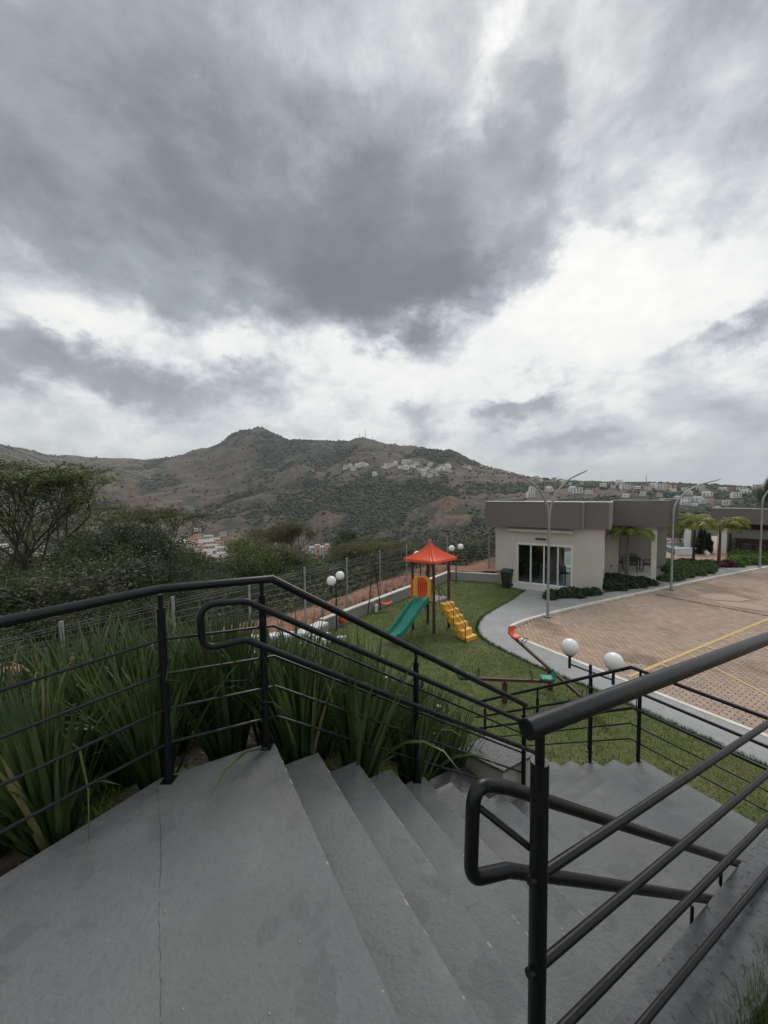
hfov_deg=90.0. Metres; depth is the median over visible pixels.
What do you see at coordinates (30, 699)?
strap leaf plant
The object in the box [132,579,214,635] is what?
leafy tree
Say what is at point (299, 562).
light green tree
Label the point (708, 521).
palm tree
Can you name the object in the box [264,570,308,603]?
leafy tree
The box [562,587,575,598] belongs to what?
shrub
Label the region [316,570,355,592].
sparse tree
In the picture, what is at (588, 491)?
hillside house
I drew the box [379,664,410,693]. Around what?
strap leaf plant
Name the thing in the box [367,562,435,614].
swing set
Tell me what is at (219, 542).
hillside house
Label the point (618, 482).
hillside house
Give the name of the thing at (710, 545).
conifer
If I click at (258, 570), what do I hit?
leafy tree
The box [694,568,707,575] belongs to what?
round shrub
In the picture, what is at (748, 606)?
concrete patch
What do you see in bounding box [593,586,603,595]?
shrub
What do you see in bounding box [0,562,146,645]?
leafy tree
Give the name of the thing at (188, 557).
leafy tree
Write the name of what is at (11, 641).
leafy tree
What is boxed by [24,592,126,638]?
sparse tree
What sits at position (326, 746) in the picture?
strap leaf plant
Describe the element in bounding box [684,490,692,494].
hillside house
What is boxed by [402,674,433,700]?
strap leaf plant
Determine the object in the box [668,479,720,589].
street lamp
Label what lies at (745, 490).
hillside house
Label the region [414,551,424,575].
globe lamp
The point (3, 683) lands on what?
strap leaf plant
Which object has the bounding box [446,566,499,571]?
red soil mound
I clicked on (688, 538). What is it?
framed wall
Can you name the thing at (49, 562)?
sparse tree
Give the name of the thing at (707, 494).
hillside house
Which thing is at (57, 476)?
acacia tree
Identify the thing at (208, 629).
strap leaf plant
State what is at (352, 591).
soil weeds
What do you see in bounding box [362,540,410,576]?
olive green tree
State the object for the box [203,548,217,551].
hillside house
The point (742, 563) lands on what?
lime shrub
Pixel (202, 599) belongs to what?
sparse tree
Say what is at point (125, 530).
leafy tree
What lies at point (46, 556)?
leafy tree
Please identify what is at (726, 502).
hillside house
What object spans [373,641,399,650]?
worn earth
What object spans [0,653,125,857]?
strap leaf plant
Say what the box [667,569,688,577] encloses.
round shrub
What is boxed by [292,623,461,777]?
strap leaf plant
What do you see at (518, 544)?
door leaf
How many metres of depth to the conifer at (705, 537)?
28.16 m
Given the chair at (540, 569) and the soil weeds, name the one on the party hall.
the chair at (540, 569)
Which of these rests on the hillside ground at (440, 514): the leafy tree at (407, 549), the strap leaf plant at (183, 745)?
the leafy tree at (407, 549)
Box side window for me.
[603,541,604,568]
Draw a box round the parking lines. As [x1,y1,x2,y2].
[627,618,767,695]
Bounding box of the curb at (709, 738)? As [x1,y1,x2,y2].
[474,589,766,766]
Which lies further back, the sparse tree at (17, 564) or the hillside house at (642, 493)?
the hillside house at (642, 493)
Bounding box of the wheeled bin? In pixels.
[500,568,513,587]
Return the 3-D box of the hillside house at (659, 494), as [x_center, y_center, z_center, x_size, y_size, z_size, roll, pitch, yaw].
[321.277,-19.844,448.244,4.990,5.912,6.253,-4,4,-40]
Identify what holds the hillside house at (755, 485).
on the hillside ground at (440, 514)
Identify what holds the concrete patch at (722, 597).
on the yard ground at (655, 629)
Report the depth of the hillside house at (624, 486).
536.96 m
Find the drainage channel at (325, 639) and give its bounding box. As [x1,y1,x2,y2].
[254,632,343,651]
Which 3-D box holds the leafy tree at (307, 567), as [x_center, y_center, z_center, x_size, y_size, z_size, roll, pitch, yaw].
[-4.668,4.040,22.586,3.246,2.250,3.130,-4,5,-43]
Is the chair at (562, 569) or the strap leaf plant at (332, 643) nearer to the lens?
the strap leaf plant at (332, 643)
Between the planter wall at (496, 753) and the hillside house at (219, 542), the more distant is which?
the hillside house at (219, 542)
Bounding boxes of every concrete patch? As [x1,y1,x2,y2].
[698,594,750,601]
[713,601,767,610]
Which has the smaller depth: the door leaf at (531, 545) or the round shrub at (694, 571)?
the door leaf at (531, 545)
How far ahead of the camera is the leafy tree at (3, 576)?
14.12 m
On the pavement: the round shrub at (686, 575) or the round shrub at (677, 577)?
the round shrub at (677, 577)
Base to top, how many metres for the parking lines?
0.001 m
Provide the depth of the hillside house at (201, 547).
444.14 m
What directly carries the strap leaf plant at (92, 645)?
on the planted bank
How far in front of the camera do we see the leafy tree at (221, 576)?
16.08 m
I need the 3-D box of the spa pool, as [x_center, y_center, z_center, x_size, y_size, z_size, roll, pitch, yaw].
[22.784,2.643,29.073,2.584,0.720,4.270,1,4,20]
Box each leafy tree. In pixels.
[0,532,78,579]
[0,550,188,643]
[0,561,104,650]
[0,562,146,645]
[0,569,76,652]
[0,570,45,646]
[0,607,36,664]
[21,585,153,654]
[23,521,167,645]
[39,522,106,559]
[56,514,226,624]
[110,525,214,616]
[118,555,217,627]
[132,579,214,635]
[188,569,239,611]
[203,549,295,594]
[224,576,274,619]
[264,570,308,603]
[287,562,325,593]
[321,540,368,567]
[322,528,361,553]
[322,538,378,565]
[375,551,413,566]
[392,541,414,566]
[396,540,420,548]
[453,543,487,561]
[667,528,683,542]
[756,478,767,508]
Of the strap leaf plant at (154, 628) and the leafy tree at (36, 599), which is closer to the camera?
the strap leaf plant at (154, 628)
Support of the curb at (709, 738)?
on the lawn at (575, 759)
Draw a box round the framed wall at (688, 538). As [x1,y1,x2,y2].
[684,521,699,547]
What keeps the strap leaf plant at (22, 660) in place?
on the planted bank
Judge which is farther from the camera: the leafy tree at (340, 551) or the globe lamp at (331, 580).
the leafy tree at (340, 551)
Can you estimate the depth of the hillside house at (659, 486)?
527.84 m
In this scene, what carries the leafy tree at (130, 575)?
on the hillside ground at (440, 514)
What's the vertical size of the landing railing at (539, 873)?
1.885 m
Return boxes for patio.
[666,538,734,567]
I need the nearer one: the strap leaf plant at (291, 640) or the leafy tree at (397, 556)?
the strap leaf plant at (291, 640)
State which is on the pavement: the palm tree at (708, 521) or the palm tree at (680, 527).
the palm tree at (680, 527)
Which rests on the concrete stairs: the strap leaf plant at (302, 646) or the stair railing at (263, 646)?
the stair railing at (263, 646)
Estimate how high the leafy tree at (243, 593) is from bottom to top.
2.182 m
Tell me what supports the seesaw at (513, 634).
on the lawn at (575, 759)
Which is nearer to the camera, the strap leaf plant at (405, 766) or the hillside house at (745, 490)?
the strap leaf plant at (405, 766)
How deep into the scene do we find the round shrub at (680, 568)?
21.32 m
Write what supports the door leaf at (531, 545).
in the party hall
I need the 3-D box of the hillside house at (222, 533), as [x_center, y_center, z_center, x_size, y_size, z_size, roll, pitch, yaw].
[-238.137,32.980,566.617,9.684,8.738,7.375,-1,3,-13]
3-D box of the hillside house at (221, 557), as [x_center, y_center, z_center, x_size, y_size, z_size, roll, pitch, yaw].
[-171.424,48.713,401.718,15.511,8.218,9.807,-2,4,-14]
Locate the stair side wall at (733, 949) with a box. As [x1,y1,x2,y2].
[610,829,767,1023]
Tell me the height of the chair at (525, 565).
0.904 m
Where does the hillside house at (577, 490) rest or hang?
on the hillside ground at (440, 514)
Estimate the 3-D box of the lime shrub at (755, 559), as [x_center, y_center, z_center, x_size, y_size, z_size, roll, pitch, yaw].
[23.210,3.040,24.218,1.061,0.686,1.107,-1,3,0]
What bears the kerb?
on the yard ground at (655, 629)
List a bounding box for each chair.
[520,561,529,576]
[538,562,546,576]
[559,564,570,582]
[629,553,637,568]
[629,558,637,573]
[642,559,650,571]
[755,544,766,550]
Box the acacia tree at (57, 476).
[0,455,123,640]
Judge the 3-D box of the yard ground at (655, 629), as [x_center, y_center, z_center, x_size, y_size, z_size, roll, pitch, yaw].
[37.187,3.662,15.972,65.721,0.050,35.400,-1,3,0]
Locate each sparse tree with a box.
[0,528,49,580]
[0,546,169,639]
[21,546,101,575]
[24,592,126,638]
[155,573,238,628]
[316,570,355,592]
[372,541,419,571]
[464,538,495,547]
[667,531,682,541]
[751,484,765,508]
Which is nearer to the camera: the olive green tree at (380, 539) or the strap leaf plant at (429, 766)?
the strap leaf plant at (429, 766)
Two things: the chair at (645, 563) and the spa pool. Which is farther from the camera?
the spa pool
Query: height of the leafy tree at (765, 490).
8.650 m
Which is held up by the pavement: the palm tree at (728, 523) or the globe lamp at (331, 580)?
the palm tree at (728, 523)
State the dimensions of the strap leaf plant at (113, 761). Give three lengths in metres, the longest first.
0.982 x 0.981 x 0.895 m
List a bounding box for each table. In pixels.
[521,559,546,573]
[625,556,640,571]
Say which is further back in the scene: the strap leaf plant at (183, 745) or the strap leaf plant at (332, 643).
the strap leaf plant at (332, 643)
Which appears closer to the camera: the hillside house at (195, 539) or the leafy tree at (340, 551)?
the leafy tree at (340, 551)
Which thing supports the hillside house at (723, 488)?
on the hillside ground at (440, 514)
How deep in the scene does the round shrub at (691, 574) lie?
20.79 m
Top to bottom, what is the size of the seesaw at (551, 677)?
0.835 m
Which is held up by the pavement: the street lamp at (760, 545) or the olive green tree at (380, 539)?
the street lamp at (760, 545)
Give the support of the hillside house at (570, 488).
on the hillside ground at (440, 514)
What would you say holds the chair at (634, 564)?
on the party hall
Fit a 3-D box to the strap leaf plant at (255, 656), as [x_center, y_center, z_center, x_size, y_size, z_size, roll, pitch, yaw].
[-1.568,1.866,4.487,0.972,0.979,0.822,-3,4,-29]
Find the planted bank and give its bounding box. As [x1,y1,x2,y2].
[0,715,438,876]
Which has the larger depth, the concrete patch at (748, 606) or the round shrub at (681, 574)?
the round shrub at (681, 574)
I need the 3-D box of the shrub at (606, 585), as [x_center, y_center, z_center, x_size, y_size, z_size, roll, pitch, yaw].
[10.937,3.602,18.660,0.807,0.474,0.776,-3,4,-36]
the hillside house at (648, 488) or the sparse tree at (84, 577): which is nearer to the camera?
the sparse tree at (84, 577)
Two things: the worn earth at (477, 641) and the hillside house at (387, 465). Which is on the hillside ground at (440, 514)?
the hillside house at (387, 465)
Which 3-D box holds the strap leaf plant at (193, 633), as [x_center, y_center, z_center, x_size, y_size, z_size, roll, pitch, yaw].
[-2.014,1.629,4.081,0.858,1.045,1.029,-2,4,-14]
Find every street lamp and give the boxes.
[510,470,587,616]
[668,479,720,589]
[756,491,767,567]
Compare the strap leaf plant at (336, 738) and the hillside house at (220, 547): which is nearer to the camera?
the strap leaf plant at (336, 738)
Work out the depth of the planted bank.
2.56 m
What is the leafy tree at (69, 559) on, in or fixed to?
on the hillside ground at (440, 514)
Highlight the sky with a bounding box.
[0,0,767,486]
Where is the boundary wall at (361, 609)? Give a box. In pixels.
[319,571,497,630]
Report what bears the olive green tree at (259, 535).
on the hillside ground at (440, 514)
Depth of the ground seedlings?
2.57 m
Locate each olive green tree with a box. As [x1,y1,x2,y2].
[225,542,303,598]
[241,525,316,558]
[262,517,321,566]
[317,540,373,570]
[360,537,390,543]
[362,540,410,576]
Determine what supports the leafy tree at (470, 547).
on the hillside ground at (440, 514)
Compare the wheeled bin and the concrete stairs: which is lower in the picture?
the concrete stairs
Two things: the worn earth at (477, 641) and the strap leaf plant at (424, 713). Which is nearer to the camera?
the strap leaf plant at (424, 713)
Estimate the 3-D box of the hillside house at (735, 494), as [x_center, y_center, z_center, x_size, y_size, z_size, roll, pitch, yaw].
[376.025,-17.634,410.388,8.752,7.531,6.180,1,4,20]
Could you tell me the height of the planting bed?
0.001 m
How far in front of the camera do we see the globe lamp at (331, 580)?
13.61 m
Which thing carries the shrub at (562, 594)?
on the planting bed
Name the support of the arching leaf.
part of the strap leaf plant at (25, 796)
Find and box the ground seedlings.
[73,733,437,828]
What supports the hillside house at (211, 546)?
on the hillside ground at (440, 514)
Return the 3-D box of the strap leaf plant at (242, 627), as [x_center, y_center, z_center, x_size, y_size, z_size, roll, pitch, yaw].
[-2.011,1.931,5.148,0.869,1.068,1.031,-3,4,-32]
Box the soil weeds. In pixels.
[31,566,443,661]
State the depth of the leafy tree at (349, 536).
79.40 m
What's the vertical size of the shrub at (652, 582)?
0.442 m
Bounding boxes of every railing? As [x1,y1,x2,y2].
[0,575,534,834]
[464,632,767,1023]
[475,665,767,811]
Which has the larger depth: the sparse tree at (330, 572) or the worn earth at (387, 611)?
the sparse tree at (330, 572)
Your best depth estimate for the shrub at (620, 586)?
18.39 m
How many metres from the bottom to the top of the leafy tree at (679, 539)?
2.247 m
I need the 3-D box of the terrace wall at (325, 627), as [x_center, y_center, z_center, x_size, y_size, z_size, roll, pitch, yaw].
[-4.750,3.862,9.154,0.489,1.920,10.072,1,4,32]
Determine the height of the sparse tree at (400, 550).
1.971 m
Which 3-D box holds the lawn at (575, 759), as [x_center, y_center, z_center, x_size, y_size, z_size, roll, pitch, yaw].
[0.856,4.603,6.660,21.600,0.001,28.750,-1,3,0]
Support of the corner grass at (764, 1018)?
on the grass bed
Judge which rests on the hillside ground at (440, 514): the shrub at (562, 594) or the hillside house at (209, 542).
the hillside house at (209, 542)
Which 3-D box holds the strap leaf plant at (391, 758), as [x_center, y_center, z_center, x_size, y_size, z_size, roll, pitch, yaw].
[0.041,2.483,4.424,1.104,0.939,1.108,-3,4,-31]
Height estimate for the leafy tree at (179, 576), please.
3.807 m
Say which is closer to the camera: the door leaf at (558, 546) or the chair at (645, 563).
the door leaf at (558, 546)
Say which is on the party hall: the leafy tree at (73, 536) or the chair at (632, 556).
the chair at (632, 556)
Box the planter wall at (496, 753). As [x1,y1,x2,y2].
[429,736,533,803]
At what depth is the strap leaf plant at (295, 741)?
2.76 m
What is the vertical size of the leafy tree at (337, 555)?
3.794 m
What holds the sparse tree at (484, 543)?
on the hillside ground at (440, 514)
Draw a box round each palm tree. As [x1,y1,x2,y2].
[606,525,656,575]
[667,522,693,557]
[669,513,719,560]
[710,516,752,565]
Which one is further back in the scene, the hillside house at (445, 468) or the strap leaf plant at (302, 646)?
the hillside house at (445, 468)
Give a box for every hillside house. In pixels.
[188,542,199,548]
[190,537,199,541]
[193,534,202,538]
[199,545,208,550]
[202,540,214,544]
[203,535,213,538]
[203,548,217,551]
[204,544,217,548]
[212,554,228,560]
[215,541,223,544]
[215,546,227,550]
[219,531,225,536]
[384,463,389,468]
[402,464,408,469]
[442,466,449,471]
[526,491,535,497]
[528,486,536,491]
[545,486,552,491]
[568,486,575,491]
[572,487,582,493]
[585,490,592,493]
[615,480,623,484]
[619,484,629,489]
[639,491,646,495]
[644,486,651,490]
[654,484,665,489]
[656,492,662,496]
[680,499,689,504]
[683,497,692,501]
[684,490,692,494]
[693,496,703,501]
[696,485,705,488]
[698,499,706,503]
[701,491,712,496]
[711,500,721,504]
[718,487,727,490]
[722,500,731,504]
[730,492,741,497]
[740,488,751,492]
[752,484,761,488]
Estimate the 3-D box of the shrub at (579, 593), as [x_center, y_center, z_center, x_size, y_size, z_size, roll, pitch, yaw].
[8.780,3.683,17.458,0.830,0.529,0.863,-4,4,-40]
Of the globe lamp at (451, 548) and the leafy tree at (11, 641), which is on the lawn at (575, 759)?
the globe lamp at (451, 548)
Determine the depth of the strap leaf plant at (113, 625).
4.61 m
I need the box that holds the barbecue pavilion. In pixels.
[712,506,767,553]
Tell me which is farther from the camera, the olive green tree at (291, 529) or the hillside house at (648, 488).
the hillside house at (648, 488)
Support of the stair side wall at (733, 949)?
on the lawn at (575, 759)
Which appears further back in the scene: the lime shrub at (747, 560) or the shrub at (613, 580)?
the lime shrub at (747, 560)
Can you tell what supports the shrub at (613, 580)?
on the planting bed
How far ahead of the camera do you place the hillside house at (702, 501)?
392.35 m
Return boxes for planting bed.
[604,583,662,592]
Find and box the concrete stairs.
[0,743,766,1023]
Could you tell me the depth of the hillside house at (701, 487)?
570.00 m
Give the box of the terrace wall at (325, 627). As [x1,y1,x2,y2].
[252,621,327,644]
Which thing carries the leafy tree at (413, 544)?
on the hillside ground at (440, 514)
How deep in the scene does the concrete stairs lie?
1.71 m
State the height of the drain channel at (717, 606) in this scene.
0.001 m
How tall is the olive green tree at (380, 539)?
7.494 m
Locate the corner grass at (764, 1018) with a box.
[701,926,767,1023]
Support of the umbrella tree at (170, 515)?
on the hillside ground at (440, 514)
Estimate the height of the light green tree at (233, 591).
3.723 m
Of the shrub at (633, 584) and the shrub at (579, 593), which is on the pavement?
the shrub at (633, 584)
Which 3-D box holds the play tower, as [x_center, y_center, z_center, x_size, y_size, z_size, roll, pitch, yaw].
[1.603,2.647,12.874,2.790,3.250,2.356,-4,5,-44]
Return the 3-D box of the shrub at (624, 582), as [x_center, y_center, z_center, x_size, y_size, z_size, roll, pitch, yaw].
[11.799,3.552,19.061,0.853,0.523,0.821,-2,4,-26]
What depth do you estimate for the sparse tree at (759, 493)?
70.01 m
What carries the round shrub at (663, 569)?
on the planting bed
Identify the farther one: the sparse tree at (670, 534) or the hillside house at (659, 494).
the hillside house at (659, 494)
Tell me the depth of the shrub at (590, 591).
17.62 m
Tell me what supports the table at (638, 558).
on the party hall
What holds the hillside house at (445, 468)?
on the hillside ground at (440, 514)
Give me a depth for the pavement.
11.56 m
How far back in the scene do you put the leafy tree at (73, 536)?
44.03 m
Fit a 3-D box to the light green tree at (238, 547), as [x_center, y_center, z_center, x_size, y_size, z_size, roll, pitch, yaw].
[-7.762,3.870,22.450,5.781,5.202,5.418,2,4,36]
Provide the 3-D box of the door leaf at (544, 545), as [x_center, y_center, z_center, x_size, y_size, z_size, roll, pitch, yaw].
[8.353,2.683,19.218,0.557,2.020,0.392,-1,3,0]
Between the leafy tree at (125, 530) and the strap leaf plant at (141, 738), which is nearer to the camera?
the strap leaf plant at (141, 738)
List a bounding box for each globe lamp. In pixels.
[327,571,343,630]
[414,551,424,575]
[448,544,463,582]
[561,638,623,752]
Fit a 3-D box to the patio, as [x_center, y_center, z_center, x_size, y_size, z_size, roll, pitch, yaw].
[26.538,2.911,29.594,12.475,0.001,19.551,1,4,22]
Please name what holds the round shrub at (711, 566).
on the planting bed
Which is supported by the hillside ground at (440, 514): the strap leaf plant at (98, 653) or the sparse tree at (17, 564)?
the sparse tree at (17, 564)
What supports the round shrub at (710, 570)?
on the planting bed
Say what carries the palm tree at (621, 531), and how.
on the planting bed
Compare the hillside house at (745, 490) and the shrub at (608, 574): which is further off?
the hillside house at (745, 490)
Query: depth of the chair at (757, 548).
26.41 m
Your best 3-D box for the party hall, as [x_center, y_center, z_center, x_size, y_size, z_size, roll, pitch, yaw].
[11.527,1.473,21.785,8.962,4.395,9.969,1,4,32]
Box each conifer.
[695,528,705,553]
[699,529,709,550]
[706,532,713,551]
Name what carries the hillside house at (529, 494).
on the hillside ground at (440, 514)
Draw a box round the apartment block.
[309,544,330,559]
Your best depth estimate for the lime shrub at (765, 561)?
23.91 m
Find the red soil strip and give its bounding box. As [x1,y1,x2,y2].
[0,566,445,681]
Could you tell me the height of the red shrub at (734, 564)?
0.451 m
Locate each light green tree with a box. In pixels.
[219,535,293,595]
[220,562,246,597]
[260,548,322,583]
[356,540,388,565]
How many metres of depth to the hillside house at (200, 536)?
549.14 m
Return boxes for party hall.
[485,498,678,590]
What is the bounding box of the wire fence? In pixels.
[0,536,494,675]
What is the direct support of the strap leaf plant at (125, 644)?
on the planted bank
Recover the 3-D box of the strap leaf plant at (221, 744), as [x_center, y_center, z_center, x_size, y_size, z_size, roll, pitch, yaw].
[-1.129,1.199,2.667,1.005,1.207,1.170,-2,4,-20]
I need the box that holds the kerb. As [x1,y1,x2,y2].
[510,566,767,737]
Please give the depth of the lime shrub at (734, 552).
26.28 m
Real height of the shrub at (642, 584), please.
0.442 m
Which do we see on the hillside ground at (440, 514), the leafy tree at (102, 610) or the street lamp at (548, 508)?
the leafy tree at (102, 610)
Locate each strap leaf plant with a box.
[0,608,131,757]
[0,630,79,677]
[0,637,56,716]
[0,642,57,693]
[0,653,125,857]
[0,660,75,855]
[9,643,111,734]
[17,610,188,775]
[40,624,240,790]
[52,626,157,671]
[64,598,210,708]
[64,634,200,787]
[66,622,154,676]
[68,608,166,661]
[94,631,213,754]
[111,603,205,658]
[131,591,288,761]
[140,588,253,682]
[156,618,223,657]
[205,605,368,805]
[209,612,259,646]
[223,632,270,699]
[239,626,320,662]
[245,623,322,745]
[246,635,355,709]
[250,632,303,667]
[252,632,357,758]
[255,629,329,680]
[268,625,308,654]
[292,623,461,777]
[324,631,347,657]
[327,658,450,777]
[328,683,341,752]
[333,635,365,657]
[371,676,412,767]
[374,668,505,783]
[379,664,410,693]
[382,675,470,763]
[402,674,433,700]
[410,683,450,708]
[411,692,473,774]
[422,691,496,774]
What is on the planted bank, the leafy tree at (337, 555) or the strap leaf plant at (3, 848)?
the strap leaf plant at (3, 848)
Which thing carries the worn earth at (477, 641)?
on the lawn at (575, 759)
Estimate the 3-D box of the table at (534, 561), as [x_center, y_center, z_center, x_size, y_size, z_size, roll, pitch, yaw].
[8.765,3.191,21.933,1.600,0.736,0.800,1,4,32]
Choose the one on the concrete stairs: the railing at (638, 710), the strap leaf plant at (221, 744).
the railing at (638, 710)
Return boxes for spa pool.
[666,542,709,554]
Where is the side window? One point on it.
(604, 541)
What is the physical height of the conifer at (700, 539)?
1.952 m
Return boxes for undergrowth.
[0,527,495,666]
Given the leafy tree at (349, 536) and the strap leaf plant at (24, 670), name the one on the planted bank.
the strap leaf plant at (24, 670)
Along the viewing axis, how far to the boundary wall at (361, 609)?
17.02 m
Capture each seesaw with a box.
[455,665,556,702]
[508,625,602,713]
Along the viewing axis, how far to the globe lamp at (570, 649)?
7.19 m
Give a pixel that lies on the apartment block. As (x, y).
(316, 547)
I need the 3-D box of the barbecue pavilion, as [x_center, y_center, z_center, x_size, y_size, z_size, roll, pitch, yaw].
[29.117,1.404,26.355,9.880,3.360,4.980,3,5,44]
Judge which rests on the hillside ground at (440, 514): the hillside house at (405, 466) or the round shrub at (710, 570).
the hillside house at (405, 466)
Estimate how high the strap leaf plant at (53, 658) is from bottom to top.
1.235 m
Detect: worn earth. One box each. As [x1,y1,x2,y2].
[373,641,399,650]
[379,609,396,613]
[465,639,483,643]
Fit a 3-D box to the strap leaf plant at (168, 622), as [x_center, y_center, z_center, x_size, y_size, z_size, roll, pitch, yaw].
[-1.992,1.426,3.218,1.026,1.227,1.190,-2,4,-22]
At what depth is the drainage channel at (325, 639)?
12.40 m
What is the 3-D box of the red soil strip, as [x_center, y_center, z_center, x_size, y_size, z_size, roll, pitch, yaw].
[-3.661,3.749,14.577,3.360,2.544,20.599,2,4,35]
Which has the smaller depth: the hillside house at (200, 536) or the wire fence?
the wire fence
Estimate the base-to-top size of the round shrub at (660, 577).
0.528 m
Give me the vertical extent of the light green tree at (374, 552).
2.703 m
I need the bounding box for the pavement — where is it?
[477,536,767,765]
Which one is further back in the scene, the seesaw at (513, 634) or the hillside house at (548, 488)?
the hillside house at (548, 488)
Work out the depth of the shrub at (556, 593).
17.28 m
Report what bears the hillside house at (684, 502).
on the hillside ground at (440, 514)
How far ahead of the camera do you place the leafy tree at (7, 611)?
13.80 m
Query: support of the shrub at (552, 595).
on the pavement
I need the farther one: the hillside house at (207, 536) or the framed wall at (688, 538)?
the hillside house at (207, 536)
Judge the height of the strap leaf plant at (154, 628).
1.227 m
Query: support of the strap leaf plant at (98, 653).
on the planted bank
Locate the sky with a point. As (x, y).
(526, 237)
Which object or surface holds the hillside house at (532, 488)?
on the hillside ground at (440, 514)
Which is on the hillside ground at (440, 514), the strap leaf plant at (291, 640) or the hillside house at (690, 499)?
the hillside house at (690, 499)
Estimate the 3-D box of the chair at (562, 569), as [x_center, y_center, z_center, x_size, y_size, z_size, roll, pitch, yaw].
[9.528,3.205,20.164,0.571,0.904,0.540,-2,4,-20]
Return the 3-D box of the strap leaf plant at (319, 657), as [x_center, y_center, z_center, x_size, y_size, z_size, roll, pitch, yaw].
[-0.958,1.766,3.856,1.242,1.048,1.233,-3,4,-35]
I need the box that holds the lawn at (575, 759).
[329,580,767,828]
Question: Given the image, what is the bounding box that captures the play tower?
[386,539,476,641]
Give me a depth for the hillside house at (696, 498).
409.61 m
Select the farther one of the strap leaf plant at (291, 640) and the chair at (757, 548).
the chair at (757, 548)
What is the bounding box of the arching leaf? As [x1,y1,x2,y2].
[58,734,88,854]
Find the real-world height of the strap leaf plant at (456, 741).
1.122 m
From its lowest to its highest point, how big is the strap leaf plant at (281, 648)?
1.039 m
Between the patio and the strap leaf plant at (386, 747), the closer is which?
the strap leaf plant at (386, 747)
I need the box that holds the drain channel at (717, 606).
[658,595,767,615]
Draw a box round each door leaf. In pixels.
[518,544,530,582]
[531,545,543,584]
[544,545,557,585]
[558,546,571,586]
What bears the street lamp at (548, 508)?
on the pavement
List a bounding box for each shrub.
[542,592,557,600]
[543,588,563,599]
[558,589,567,597]
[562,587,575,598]
[571,587,587,598]
[583,587,596,596]
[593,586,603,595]
[602,581,616,590]
[604,572,613,577]
[605,578,619,587]
[613,574,625,578]
[613,582,628,590]
[618,579,629,587]
[626,580,640,587]
[634,579,648,588]
[642,578,658,585]
[656,573,675,581]
[660,566,668,571]
[664,573,681,580]
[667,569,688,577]
[667,570,685,580]
[674,565,689,570]
[682,569,694,577]
[683,565,698,575]
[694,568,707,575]
[702,563,718,571]
[704,566,715,573]
[725,555,739,558]
[727,549,746,556]
[727,561,738,567]
[729,558,747,566]
[737,556,753,564]
[746,555,762,564]
[753,555,767,564]
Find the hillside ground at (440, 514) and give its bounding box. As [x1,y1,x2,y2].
[0,427,748,633]
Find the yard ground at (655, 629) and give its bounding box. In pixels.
[515,568,767,733]
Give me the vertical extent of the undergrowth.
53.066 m
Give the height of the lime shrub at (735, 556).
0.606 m
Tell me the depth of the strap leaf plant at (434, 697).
7.65 m
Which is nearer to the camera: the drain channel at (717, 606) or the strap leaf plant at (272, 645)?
the strap leaf plant at (272, 645)
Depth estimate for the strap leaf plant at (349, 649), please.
10.74 m
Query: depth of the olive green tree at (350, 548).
25.46 m
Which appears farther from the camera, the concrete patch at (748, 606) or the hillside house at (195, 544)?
the hillside house at (195, 544)
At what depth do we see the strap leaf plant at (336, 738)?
3.93 m
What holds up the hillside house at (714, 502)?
on the hillside ground at (440, 514)
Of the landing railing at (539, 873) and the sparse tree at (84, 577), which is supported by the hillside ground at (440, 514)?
the sparse tree at (84, 577)
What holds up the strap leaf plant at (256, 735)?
on the planted bank
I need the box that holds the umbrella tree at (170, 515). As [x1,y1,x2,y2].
[0,503,222,561]

